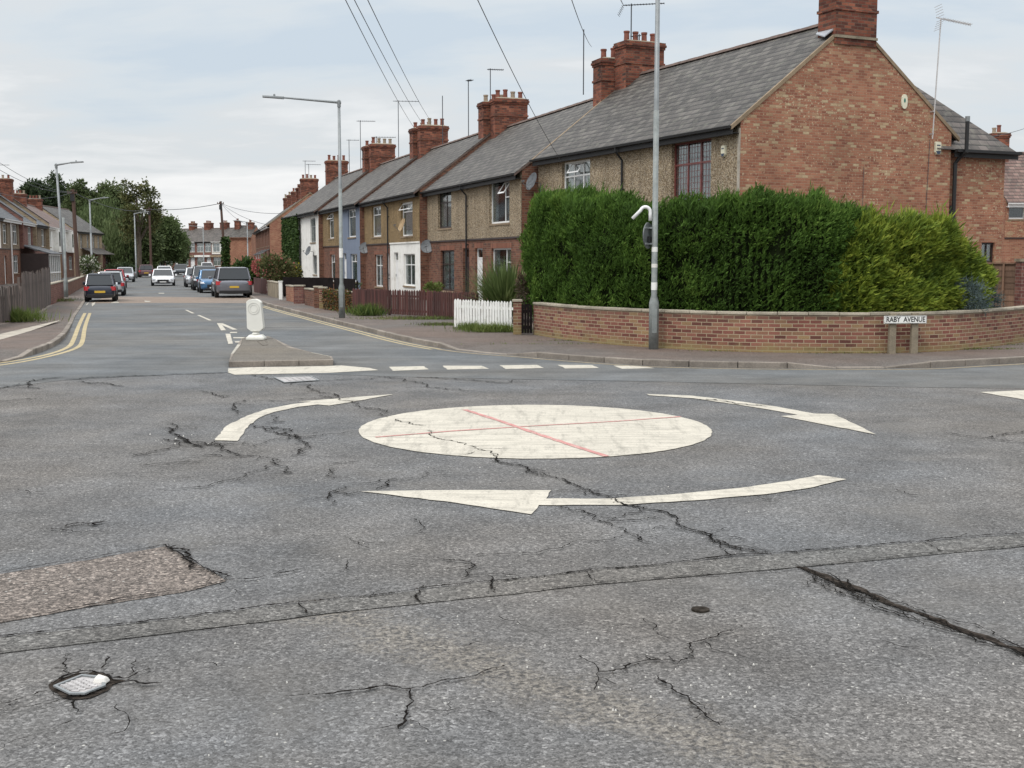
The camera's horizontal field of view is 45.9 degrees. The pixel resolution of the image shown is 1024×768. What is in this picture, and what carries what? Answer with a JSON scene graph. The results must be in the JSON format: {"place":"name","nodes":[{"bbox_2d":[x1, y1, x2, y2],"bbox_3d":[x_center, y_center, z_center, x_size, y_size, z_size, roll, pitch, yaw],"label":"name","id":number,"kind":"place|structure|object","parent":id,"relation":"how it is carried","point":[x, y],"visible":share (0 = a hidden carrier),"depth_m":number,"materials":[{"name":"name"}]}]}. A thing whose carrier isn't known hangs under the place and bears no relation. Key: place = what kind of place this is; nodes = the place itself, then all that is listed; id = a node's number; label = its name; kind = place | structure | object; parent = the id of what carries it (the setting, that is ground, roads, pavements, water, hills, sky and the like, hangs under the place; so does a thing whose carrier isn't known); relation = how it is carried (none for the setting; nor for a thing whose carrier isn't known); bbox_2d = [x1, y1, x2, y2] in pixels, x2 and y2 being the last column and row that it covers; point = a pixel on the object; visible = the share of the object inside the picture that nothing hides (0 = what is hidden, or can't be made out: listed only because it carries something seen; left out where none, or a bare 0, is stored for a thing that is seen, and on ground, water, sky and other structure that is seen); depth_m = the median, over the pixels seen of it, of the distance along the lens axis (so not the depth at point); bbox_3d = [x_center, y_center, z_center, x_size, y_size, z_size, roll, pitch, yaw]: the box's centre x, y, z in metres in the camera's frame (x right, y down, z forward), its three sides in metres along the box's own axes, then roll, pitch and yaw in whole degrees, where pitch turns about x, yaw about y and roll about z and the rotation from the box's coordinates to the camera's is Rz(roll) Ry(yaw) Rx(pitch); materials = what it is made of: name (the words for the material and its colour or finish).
{"place":"outdoors","nodes":[
{"label":"outdoors","id":0,"kind":"place"},
{"bbox_2d":[0,202,23,284],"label":"terraced house","id":1,"kind":"structure","parent":0,"point":[12,235],"depth_m":95.37,"materials":[{"name":"brown brick"}]},
{"bbox_2d":[0,196,61,281],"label":"terraced house","id":2,"kind":"structure","parent":0,"point":[31,260],"depth_m":102.67,"materials":[{"name":"brown brick"}]},
{"bbox_2d":[14,190,65,277],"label":"terraced house","id":3,"kind":"structure","parent":0,"point":[55,239],"depth_m":119.80,"materials":[{"name":"paint"}]},
{"bbox_2d":[0,275,86,344],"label":"footway","id":4,"kind":"structure","parent":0,"point":[5,327],"depth_m":35.33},
{"bbox_2d":[0,285,22,322],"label":"weathered fence","id":5,"kind":"object","parent":4,"relation":"on","point":[8,300],"visible":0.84,"depth_m":36.28,"materials":[{"name":"brown wood"}]},
{"bbox_2d":[0,165,49,252],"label":"terraced house","id":6,"kind":"structure","parent":4,"relation":"on","point":[43,234],"depth_m":112.19,"materials":[{"name":"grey brick"}]},
{"bbox_2d":[17,270,42,313],"bbox_3d":[-16.573,-3.126,41.658,0.140,1.564,7.590,-2,6,-17],"label":"weathered fence","id":7,"kind":"object","parent":4,"relation":"on","point":[30,283],"visible":0.69,"depth_m":41.08,"materials":[{"name":"brown wood"}]},
{"bbox_2d":[15,176,57,206],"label":"broadleaf tree","id":8,"kind":"object","parent":4,"relation":"on","point":[33,190],"visible":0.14,"depth_m":192.01,"materials":[{"name":"green plant"}]},
{"bbox_2d":[5,305,71,322],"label":"weeds","id":9,"kind":"object","parent":4,"relation":"on","point":[18,315],"visible":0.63,"depth_m":36.55,"materials":[{"name":"green plant"}]},
{"bbox_2d":[41,267,50,309],"bbox_3d":[-18.488,-3.800,47.844,0.140,1.638,5.634,-2,6,-18],"label":"weathered fence","id":10,"kind":"object","parent":4,"relation":"on","point":[46,286],"visible":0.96,"depth_m":47.50,"materials":[{"name":"grey wood"}]},
{"bbox_2d":[54,160,83,296],"bbox_3d":[-22.089,-7.741,60.634,1.572,6.858,0.238,2,6,15],"label":"street lamp","id":11,"kind":"object","parent":4,"relation":"on","point":[62,235],"visible":0.93,"depth_m":60.73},
{"bbox_2d":[67,189,79,276],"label":"telegraph pole","id":12,"kind":"object","parent":4,"relation":"on","point":[75,236],"visible":0.88,"depth_m":81.30,"materials":[{"name":"brown wood"}]},
{"bbox_2d":[68,275,84,295],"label":"front garden wall","id":13,"kind":"structure","parent":4,"relation":"on","point":[75,284],"depth_m":72.30,"materials":[{"name":"brick"}]},
{"bbox_2d":[79,254,101,275],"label":"shrub","id":14,"kind":"object","parent":13,"relation":"on","point":[88,264],"visible":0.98,"depth_m":87.04,"materials":[{"name":"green plant"}]},
{"bbox_2d":[60,178,98,218],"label":"broadleaf tree","id":15,"kind":"object","parent":4,"relation":"on","point":[81,188],"visible":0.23,"depth_m":186.51,"materials":[{"name":"green plant"}]},
{"bbox_2d":[77,188,125,259],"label":"willow tree","id":16,"kind":"object","parent":4,"relation":"on","point":[97,215],"visible":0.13,"depth_m":169.25,"materials":[{"name":"green plant"}]},
{"bbox_2d":[90,177,129,208],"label":"broadleaf tree","id":17,"kind":"object","parent":4,"relation":"on","point":[112,188],"visible":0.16,"depth_m":186.75,"materials":[{"name":"green plant"}]},
{"bbox_2d":[100,204,152,264],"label":"willow tree","id":18,"kind":"object","parent":4,"relation":"on","point":[118,249],"visible":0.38,"depth_m":157.12,"materials":[{"name":"green plant"}]},
{"bbox_2d":[27,195,77,277],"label":"terraced house","id":19,"kind":"structure","parent":0,"point":[36,205],"depth_m":129.89,"materials":[{"name":"paint"}]},
{"bbox_2d":[43,205,114,275],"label":"house","id":20,"kind":"structure","parent":0,"point":[83,229],"depth_m":146.05,"materials":[{"name":"brick"}]},
{"bbox_2d":[125,224,165,268],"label":"broadleaf tree","id":21,"kind":"object","parent":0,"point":[157,253],"visible":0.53,"depth_m":158.08,"materials":[{"name":"green plant"}]},
{"bbox_2d":[259,161,318,275],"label":"terraced house","id":22,"kind":"structure","parent":0,"point":[308,187],"depth_m":112.27,"materials":[{"name":"orange brick"}]},
{"bbox_2d":[0,362,1023,767],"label":"road","id":23,"kind":"structure","parent":0,"point":[68,452],"depth_m":7.48,"materials":[{"name":"asphalt"}]},
{"bbox_2d":[0,288,83,360],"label":"footway","id":24,"kind":"structure","parent":23,"relation":"on","point":[25,341],"depth_m":32.22,"materials":[{"name":"concrete"}]},
{"bbox_2d":[48,671,124,698],"bbox_3d":[-2.021,1.418,5.695,0.341,0.001,0.316,4,7,33],"label":"road pothole","id":25,"kind":"object","parent":23,"relation":"on","point":[88,695],"visible":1,"depth_m":5.65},
{"bbox_2d":[53,674,105,694],"bbox_3d":[-2.010,1.407,5.664,0.216,0.008,0.241,3,7,27],"label":"stopcock cover","id":26,"kind":"object","parent":25,"relation":"on","point":[82,684],"visible":0.98,"depth_m":5.65,"materials":[{"name":"metal"}]},
{"bbox_2d":[0,546,224,622],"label":"road patch","id":27,"kind":"object","parent":23,"relation":"on","point":[46,590],"visible":1,"depth_m":7.54,"materials":[{"name":"asphalt"}]},
{"bbox_2d":[215,394,391,440],"bbox_3d":[-2.883,0.377,15.792,1.004,0.001,4.851,2,6,15],"label":"road arrow","id":28,"kind":"object","parent":23,"relation":"on","point":[233,431],"visible":1,"depth_m":15.62,"materials":[{"name":"white paint"}]},
{"bbox_2d":[0,534,1023,652],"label":"road trench","id":29,"kind":"object","parent":23,"relation":"on","point":[12,643],"visible":1,"depth_m":7.42,"materials":[{"name":"asphalt"}]},
{"bbox_2d":[0,372,1023,748],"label":"road cracks","id":30,"kind":"object","parent":23,"relation":"on","point":[190,560],"visible":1,"depth_m":7.55,"materials":[{"name":"asphalt"}]},
{"bbox_2d":[1,382,1023,725],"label":"road crack crumbling","id":31,"kind":"object","parent":23,"relation":"on","point":[501,580],"visible":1,"depth_m":7.19,"materials":[{"name":"asphalt"}]},
{"bbox_2d":[359,405,711,458],"bbox_3d":[0.268,0.518,14.418,4.167,0.001,4.542,0,6,0],"label":"mini roundabout disc","id":32,"kind":"object","parent":23,"relation":"on","point":[645,434],"visible":1,"depth_m":14.08,"materials":[{"name":"white paint"}]},
{"bbox_2d":[463,409,608,455],"bbox_3d":[0.163,0.536,14.207,0.100,0.001,4.167,-2,6,-22],"label":"sprayed line","id":33,"kind":"object","parent":32,"relation":"on","point":[561,441],"visible":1,"depth_m":13.81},
{"bbox_2d":[363,475,844,513],"bbox_3d":[0.957,0.945,10.272,4.397,0.001,1.208,-1,6,-11],"label":"road arrow","id":34,"kind":"object","parent":23,"relation":"on","point":[526,501],"visible":1,"depth_m":10.22,"materials":[{"name":"white paint"}]},
{"bbox_2d":[246,294,1023,368],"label":"kerb","id":35,"kind":"structure","parent":23,"relation":"on","point":[791,365],"depth_m":23.06,"materials":[{"name":"concrete"}]},
{"bbox_2d":[648,394,873,433],"bbox_3d":[3.440,0.342,16.130,0.869,0.001,4.717,-3,7,-28],"label":"road arrow","id":36,"kind":"object","parent":23,"relation":"on","point":[832,420],"visible":1,"depth_m":15.52,"materials":[{"name":"white paint"}]},
{"bbox_2d":[797,566,1023,654],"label":"road open seam","id":37,"kind":"object","parent":23,"relation":"on","point":[862,589],"visible":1,"depth_m":6.96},
{"bbox_2d":[0,270,1023,387],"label":"street","id":38,"kind":"structure","parent":0,"point":[135,339],"depth_m":24.27,"materials":[{"name":"asphalt"}]},
{"bbox_2d":[0,299,84,362],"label":"kerb","id":39,"kind":"structure","parent":38,"relation":"on","point":[59,338],"depth_m":27.42,"materials":[{"name":"concrete"}]},
{"bbox_2d":[111,176,167,276],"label":"birch tree","id":40,"kind":"object","parent":38,"relation":"on","point":[142,193],"visible":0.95,"depth_m":140.66,"materials":[{"name":"green plant"}]},
{"bbox_2d":[149,269,176,285],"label":"saloon car","id":41,"kind":"object","parent":38,"relation":"on","point":[162,276],"visible":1,"depth_m":92.26,"materials":[{"name":"white paint"}]},
{"bbox_2d":[146,211,190,267],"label":"broadleaf tree","id":42,"kind":"object","parent":38,"relation":"on","point":[176,242],"visible":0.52,"depth_m":162.73,"materials":[{"name":"green plant"}]},
{"bbox_2d":[91,296,250,302],"bbox_3d":[-16.675,-4.241,60.653,7.853,0.001,12.554,-2,6,-14],"label":"street raised table","id":43,"kind":"object","parent":38,"relation":"on","point":[121,299],"visible":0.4,"depth_m":59.12,"materials":[{"name":"asphalt"}]},
{"bbox_2d":[83,273,120,301],"bbox_3d":[-19.927,-4.708,58.663,1.780,1.335,3.738,-2,6,-16],"label":"parked hatchback","id":44,"kind":"object","parent":43,"relation":"on","point":[100,285],"visible":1,"depth_m":57.06,"materials":[{"name":"black paint"}]},
{"bbox_2d":[196,269,215,292],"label":"parked suv","id":45,"kind":"object","parent":38,"relation":"on","point":[203,282],"visible":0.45,"depth_m":72.72,"materials":[{"name":"blue paint"}]},
{"bbox_2d":[208,267,251,297],"bbox_3d":[-15.107,-5.492,65.002,2.240,1.594,4.538,-2,6,-17],"label":"parked suv","id":46,"kind":"object","parent":38,"relation":"on","point":[230,280],"visible":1,"depth_m":63.00,"materials":[{"name":"grey paint"}]},
{"bbox_2d":[231,337,330,360],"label":"traffic island","id":47,"kind":"structure","parent":38,"relation":"on","point":[254,350],"depth_m":24.53,"materials":[{"name":"concrete"}]},
{"bbox_2d":[246,299,266,339],"bbox_3d":[-6.082,-1.536,28.718,0.430,0.962,0.290,0,6,3],"label":"traffic bollard","id":48,"kind":"object","parent":47,"relation":"on","point":[255,318],"visible":1,"depth_m":28.63,"materials":[{"name":"plastic"}]},
{"bbox_2d":[229,336,332,366],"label":"island kerb","id":49,"kind":"structure","parent":38,"relation":"on","point":[274,363],"depth_m":22.75,"materials":[{"name":"concrete"}]},
{"bbox_2d":[228,365,375,374],"bbox_3d":[-3.809,-0.261,21.988,2.656,0.001,1.462,-1,6,-14],"label":"give way line","id":50,"kind":"object","parent":38,"relation":"on","point":[287,370],"visible":1,"depth_m":22.02,"materials":[{"name":"white paint"}]},
{"bbox_2d":[438,349,1023,369],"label":"double yellow line","id":51,"kind":"object","parent":38,"relation":"on","point":[737,368],"visible":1,"depth_m":22.42,"materials":[{"name":"paint"}]},
{"bbox_2d":[0,0,1023,228],"label":"sky","id":52,"kind":"structure","parent":0,"point":[167,92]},
{"bbox_2d":[512,299,522,334],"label":"gate pier","id":53,"kind":"structure","parent":0,"point":[517,303],"depth_m":30.54,"materials":[{"name":"brick"}]},
{"bbox_2d":[515,271,530,304],"bbox_3d":[0.360,-2.597,32.914,0.667,1.110,1.160,0,6,0],"label":"shrub","id":54,"kind":"object","parent":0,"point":[523,292],"visible":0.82,"depth_m":32.75,"materials":[{"name":"brown plant"}]},
{"bbox_2d":[252,280,1023,357],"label":"footway","id":55,"kind":"structure","parent":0,"point":[511,339],"depth_m":26.39,"materials":[{"name":"concrete"}]},
{"bbox_2d":[186,221,213,266],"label":"terraced house","id":56,"kind":"structure","parent":55,"relation":"on","point":[195,234],"depth_m":222.96,"materials":[{"name":"grey brick"}]},
{"bbox_2d":[194,220,229,265],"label":"terraced house","id":57,"kind":"structure","parent":55,"relation":"on","point":[211,234],"depth_m":220.76,"materials":[{"name":"grey brick"}]},
{"bbox_2d":[217,201,224,261],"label":"telegraph pole","id":58,"kind":"object","parent":55,"relation":"on","point":[221,215],"visible":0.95,"depth_m":116.89,"materials":[{"name":"brown wood"}]},
{"bbox_2d":[219,236,230,266],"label":"ivy","id":59,"kind":"object","parent":58,"relation":"attached to","point":[226,249],"visible":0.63,"depth_m":117.11,"materials":[{"name":"green plant"}]},
{"bbox_2d":[210,227,233,267],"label":"terraced house","id":60,"kind":"structure","parent":55,"relation":"on","point":[216,255],"depth_m":218.66,"materials":[{"name":"grey brick"}]},
{"bbox_2d":[229,218,257,264],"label":"terraced house","id":61,"kind":"structure","parent":55,"relation":"on","point":[238,242],"depth_m":213.74,"materials":[{"name":"orange brick"}]},
{"bbox_2d":[254,249,296,280],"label":"shrub","id":62,"kind":"object","parent":55,"relation":"on","point":[273,263],"visible":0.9,"depth_m":71.25,"materials":[{"name":"green plant"}]},
{"bbox_2d":[281,155,356,275],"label":"terraced house","id":63,"kind":"structure","parent":55,"relation":"on","point":[331,173],"depth_m":91.62,"materials":[{"name":"brick"}]},
{"bbox_2d":[280,214,300,274],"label":"ivy","id":64,"kind":"object","parent":63,"relation":"attached to","point":[290,242],"visible":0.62,"depth_m":87.85,"materials":[{"name":"green plant"}]},
{"bbox_2d":[283,277,357,296],"bbox_3d":[-9.072,-4.663,59.075,0.977,1.054,8.047,-4,7,-35],"label":"board fence","id":65,"kind":"object","parent":55,"relation":"on","point":[310,282],"visible":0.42,"depth_m":59.99,"materials":[{"name":"black wood"}]},
{"bbox_2d":[295,141,380,277],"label":"terraced house","id":66,"kind":"structure","parent":55,"relation":"on","point":[312,257],"depth_m":81.05,"materials":[{"name":"paint"}]},
{"bbox_2d":[326,289,352,311],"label":"front garden wall","id":67,"kind":"structure","parent":55,"relation":"on","point":[351,305],"depth_m":43.34,"materials":[{"name":"brick"}]},
{"bbox_2d":[321,287,352,310],"bbox_3d":[-6.459,-3.082,44.452,0.261,0.942,3.726,-3,6,-24],"label":"dead creeper","id":68,"kind":"object","parent":67,"relation":"hanging from","point":[332,294],"visible":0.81,"depth_m":44.70,"materials":[{"name":"orange plant"}]},
{"bbox_2d":[317,120,405,288],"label":"terraced house","id":69,"kind":"structure","parent":55,"relation":"on","point":[381,156],"depth_m":77.52,"materials":[{"name":"brick"}]},
{"bbox_2d":[337,301,391,315],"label":"weeds","id":70,"kind":"object","parent":55,"relation":"on","point":[363,310],"visible":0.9,"depth_m":40.66,"materials":[{"name":"green plant"}]},
{"bbox_2d":[333,122,427,289],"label":"terraced house","id":71,"kind":"structure","parent":55,"relation":"on","point":[354,247],"depth_m":69.75,"materials":[{"name":"brick"}]},
{"bbox_2d":[358,100,457,290],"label":"terraced house","id":72,"kind":"structure","parent":55,"relation":"on","point":[431,147],"depth_m":66.23,"materials":[{"name":"brick"}]},
{"bbox_2d":[334,315,486,319],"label":"weeds","id":73,"kind":"object","parent":55,"relation":"on","point":[413,317],"visible":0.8,"depth_m":38.24,"materials":[{"name":"green plant"}]},
{"bbox_2d":[352,288,478,318],"bbox_3d":[-3.239,-2.665,40.211,0.392,0.942,7.028,-5,8,-40],"label":"picket fence","id":74,"kind":"object","parent":55,"relation":"on","point":[389,299],"visible":0.85,"depth_m":40.34,"materials":[{"name":"brown wood"}]},
{"bbox_2d":[382,80,521,299],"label":"terraced house","id":75,"kind":"structure","parent":55,"relation":"on","point":[410,246],"depth_m":58.53,"materials":[{"name":"brick"}]},
{"bbox_2d":[398,201,412,237],"bbox_3d":[-5.122,-8.005,58.943,0.307,1.724,2.451,-2,6,-19],"label":"window","id":76,"kind":"structure","parent":75,"relation":"in","point":[407,207],"depth_m":59.18,"materials":[{"name":"white plastic"}]},
{"bbox_2d":[403,254,414,287],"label":"window","id":77,"kind":"structure","parent":75,"relation":"in","point":[409,258],"depth_m":59.12,"materials":[{"name":"white plastic"}]},
{"bbox_2d":[432,321,532,332],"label":"weeds","id":78,"kind":"object","parent":55,"relation":"on","point":[494,327],"visible":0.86,"depth_m":31.51,"materials":[{"name":"green plant"}]},
{"bbox_2d":[454,299,512,327],"bbox_3d":[-0.733,-1.854,32.709,0.146,0.867,2.577,-5,8,-42],"label":"picket fence","id":79,"kind":"object","parent":55,"relation":"on","point":[499,311],"visible":0.79,"depth_m":32.66,"materials":[{"name":"wood"}]},
{"bbox_2d":[419,68,551,301],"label":"terraced house","id":80,"kind":"structure","parent":55,"relation":"on","point":[447,194],"depth_m":54.29,"materials":[{"name":"brick"}]},
{"bbox_2d":[437,192,451,230],"bbox_3d":[-2.946,-7.781,53.939,0.208,1.801,2.309,-2,6,-19],"label":"window","id":81,"kind":"structure","parent":80,"relation":"in","point":[445,198],"depth_m":54.21,"materials":[{"name":"clear glass"}]},
{"bbox_2d":[441,250,454,292],"bbox_3d":[-2.838,-5.016,53.886,0.208,1.874,2.294,-2,6,-19],"label":"window","id":82,"kind":"structure","parent":80,"relation":"in","point":[447,255],"depth_m":54.10,"materials":[{"name":"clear glass"}]},
{"bbox_2d":[457,253,524,316],"bbox_3d":[-0.137,-3.015,37.001,3.813,2.197,3.767,-6,8,-43],"label":"spiky bush","id":83,"kind":"object","parent":55,"relation":"on","point":[501,287],"visible":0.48,"depth_m":36.33,"materials":[{"name":"green plant"}]},
{"bbox_2d":[460,48,614,305],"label":"terraced house","id":84,"kind":"structure","parent":55,"relation":"on","point":[494,186],"depth_m":46.93,"materials":[{"name":"brick"}]},
{"bbox_2d":[488,181,509,225],"bbox_3d":[-0.526,-6.979,46.611,0.411,1.703,2.578,-2,6,-19],"label":"window","id":85,"kind":"structure","parent":84,"relation":"in","point":[500,191],"depth_m":46.84,"materials":[{"name":"white plastic"}]},
{"bbox_2d":[494,248,510,276],"bbox_3d":[-0.319,-4.578,46.752,0.050,1.339,2.389,-2,6,-19],"label":"window","id":86,"kind":"structure","parent":84,"relation":"in","point":[503,254],"depth_m":46.98,"materials":[{"name":"white plastic"}]},
{"bbox_2d":[521,0,740,192],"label":"terraced house","id":87,"kind":"structure","parent":55,"relation":"on","point":[584,147],"depth_m":41.97,"materials":[{"name":"brick"}]},
{"bbox_2d":[565,159,589,190],"bbox_3d":[2.194,-6.885,41.530,0.329,1.548,2.172,-3,6,-25],"label":"window","id":88,"kind":"structure","parent":87,"relation":"in","point":[579,171],"depth_m":41.63,"materials":[{"name":"white plastic"}]},
{"bbox_2d":[649,0,659,349],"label":"street lamp","id":89,"kind":"object","parent":55,"relation":"on","point":[653,323],"visible":0.95,"depth_m":25.25,"materials":[{"name":"grey metal"}]},
{"bbox_2d":[631,205,651,248],"bbox_3d":[2.808,-3.288,25.327,0.555,0.904,0.344,-3,6,-25],"label":"traffic sign","id":90,"kind":"object","parent":89,"relation":"attached to","point":[647,235],"visible":0.97,"depth_m":25.29,"materials":[{"name":"metal"}]},
{"bbox_2d":[517,176,865,319],"bbox_3d":[3.195,-3.064,28.574,3.697,4.066,11.198,-4,7,-35],"label":"conifer hedge","id":91,"kind":"object","parent":55,"relation":"on","point":[767,250],"visible":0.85,"depth_m":25.69,"materials":[{"name":"green plant"}]},
{"bbox_2d":[533,302,1023,352],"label":"garden wall","id":92,"kind":"structure","parent":55,"relation":"on","point":[815,332],"depth_m":25.13,"materials":[{"name":"brick"}]},
{"bbox_2d":[521,304,531,332],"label":"garden gate","id":93,"kind":"structure","parent":92,"relation":"attached to","point":[525,312],"depth_m":30.42,"materials":[{"name":"black metal"}]},
{"bbox_2d":[616,0,1022,261],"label":"end of terrace house","id":94,"kind":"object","parent":55,"relation":"on","point":[836,102],"visible":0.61,"depth_m":34.77,"materials":[{"name":"brick"}]},
{"bbox_2d":[674,138,710,199],"bbox_3d":[5.298,-6.104,35.110,0.050,1.874,2.074,-3,6,-25],"label":"window","id":95,"kind":"structure","parent":94,"relation":"in","point":[693,158],"depth_m":35.16,"materials":[{"name":"glass"}]},
{"bbox_2d":[979,235,997,261],"bbox_3d":[14.588,-4.153,37.155,0.740,0.825,0.124,-3,6,-25],"label":"window","id":96,"kind":"structure","parent":94,"relation":"in","point":[987,251],"depth_m":37.18,"materials":[{"name":"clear glass"}]},
{"bbox_2d":[884,313,926,353],"bbox_3d":[7.895,-0.998,24.370,0.910,0.870,0.144,-1,6,-9],"label":"street name sign","id":97,"kind":"object","parent":55,"relation":"on","point":[913,320],"visible":0.97,"depth_m":24.32,"materials":[{"name":"concrete"}]},
{"bbox_2d":[813,199,1000,311],"bbox_3d":[8.526,-2.370,26.121,5.663,3.227,2.740,-3,7,-30],"label":"conifer hedge","id":98,"kind":"object","parent":55,"relation":"on","point":[909,260],"visible":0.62,"depth_m":24.93,"materials":[{"name":"green plant"}]},
{"bbox_2d":[986,262,1015,307],"bbox_3d":[12.069,-2.097,29.987,0.080,1.830,1.160,-5,8,-39],"label":"panel fence","id":99,"kind":"object","parent":55,"relation":"on","point":[1006,281],"visible":0.21,"depth_m":29.79,"materials":[{"name":"brown wood"}]},
{"bbox_2d":[252,290,1023,366],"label":"footway edge","id":100,"kind":"object","parent":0,"point":[510,349],"visible":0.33,"depth_m":24.66,"materials":[{"name":"concrete"}]},
{"bbox_2d":[262,94,344,317],"bbox_3d":[-6.663,-5.643,38.791,2.496,7.158,0.212,-1,6,-10],"label":"street lamp","id":101,"kind":"object","parent":100,"relation":"on","point":[341,291],"visible":0.97,"depth_m":38.92,"materials":[{"name":"metal"}]},
{"bbox_2d":[954,272,993,316],"bbox_3d":[9.686,-1.839,25.991,1.203,1.238,1.139,5,8,42],"label":"lavender bush","id":102,"kind":"object","parent":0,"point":[981,304],"visible":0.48,"depth_m":25.77,"materials":[{"name":"blue plant"}]},
{"bbox_2d":[989,125,1023,261],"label":"background house","id":103,"kind":"structure","parent":0,"point":[1012,249],"depth_m":61.70,"materials":[{"name":"orange brick"}]},
{"bbox_2d":[1014,259,1023,305],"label":"gate pier","id":104,"kind":"structure","parent":0,"point":[1019,288],"depth_m":29.29,"materials":[{"name":"red brick"}]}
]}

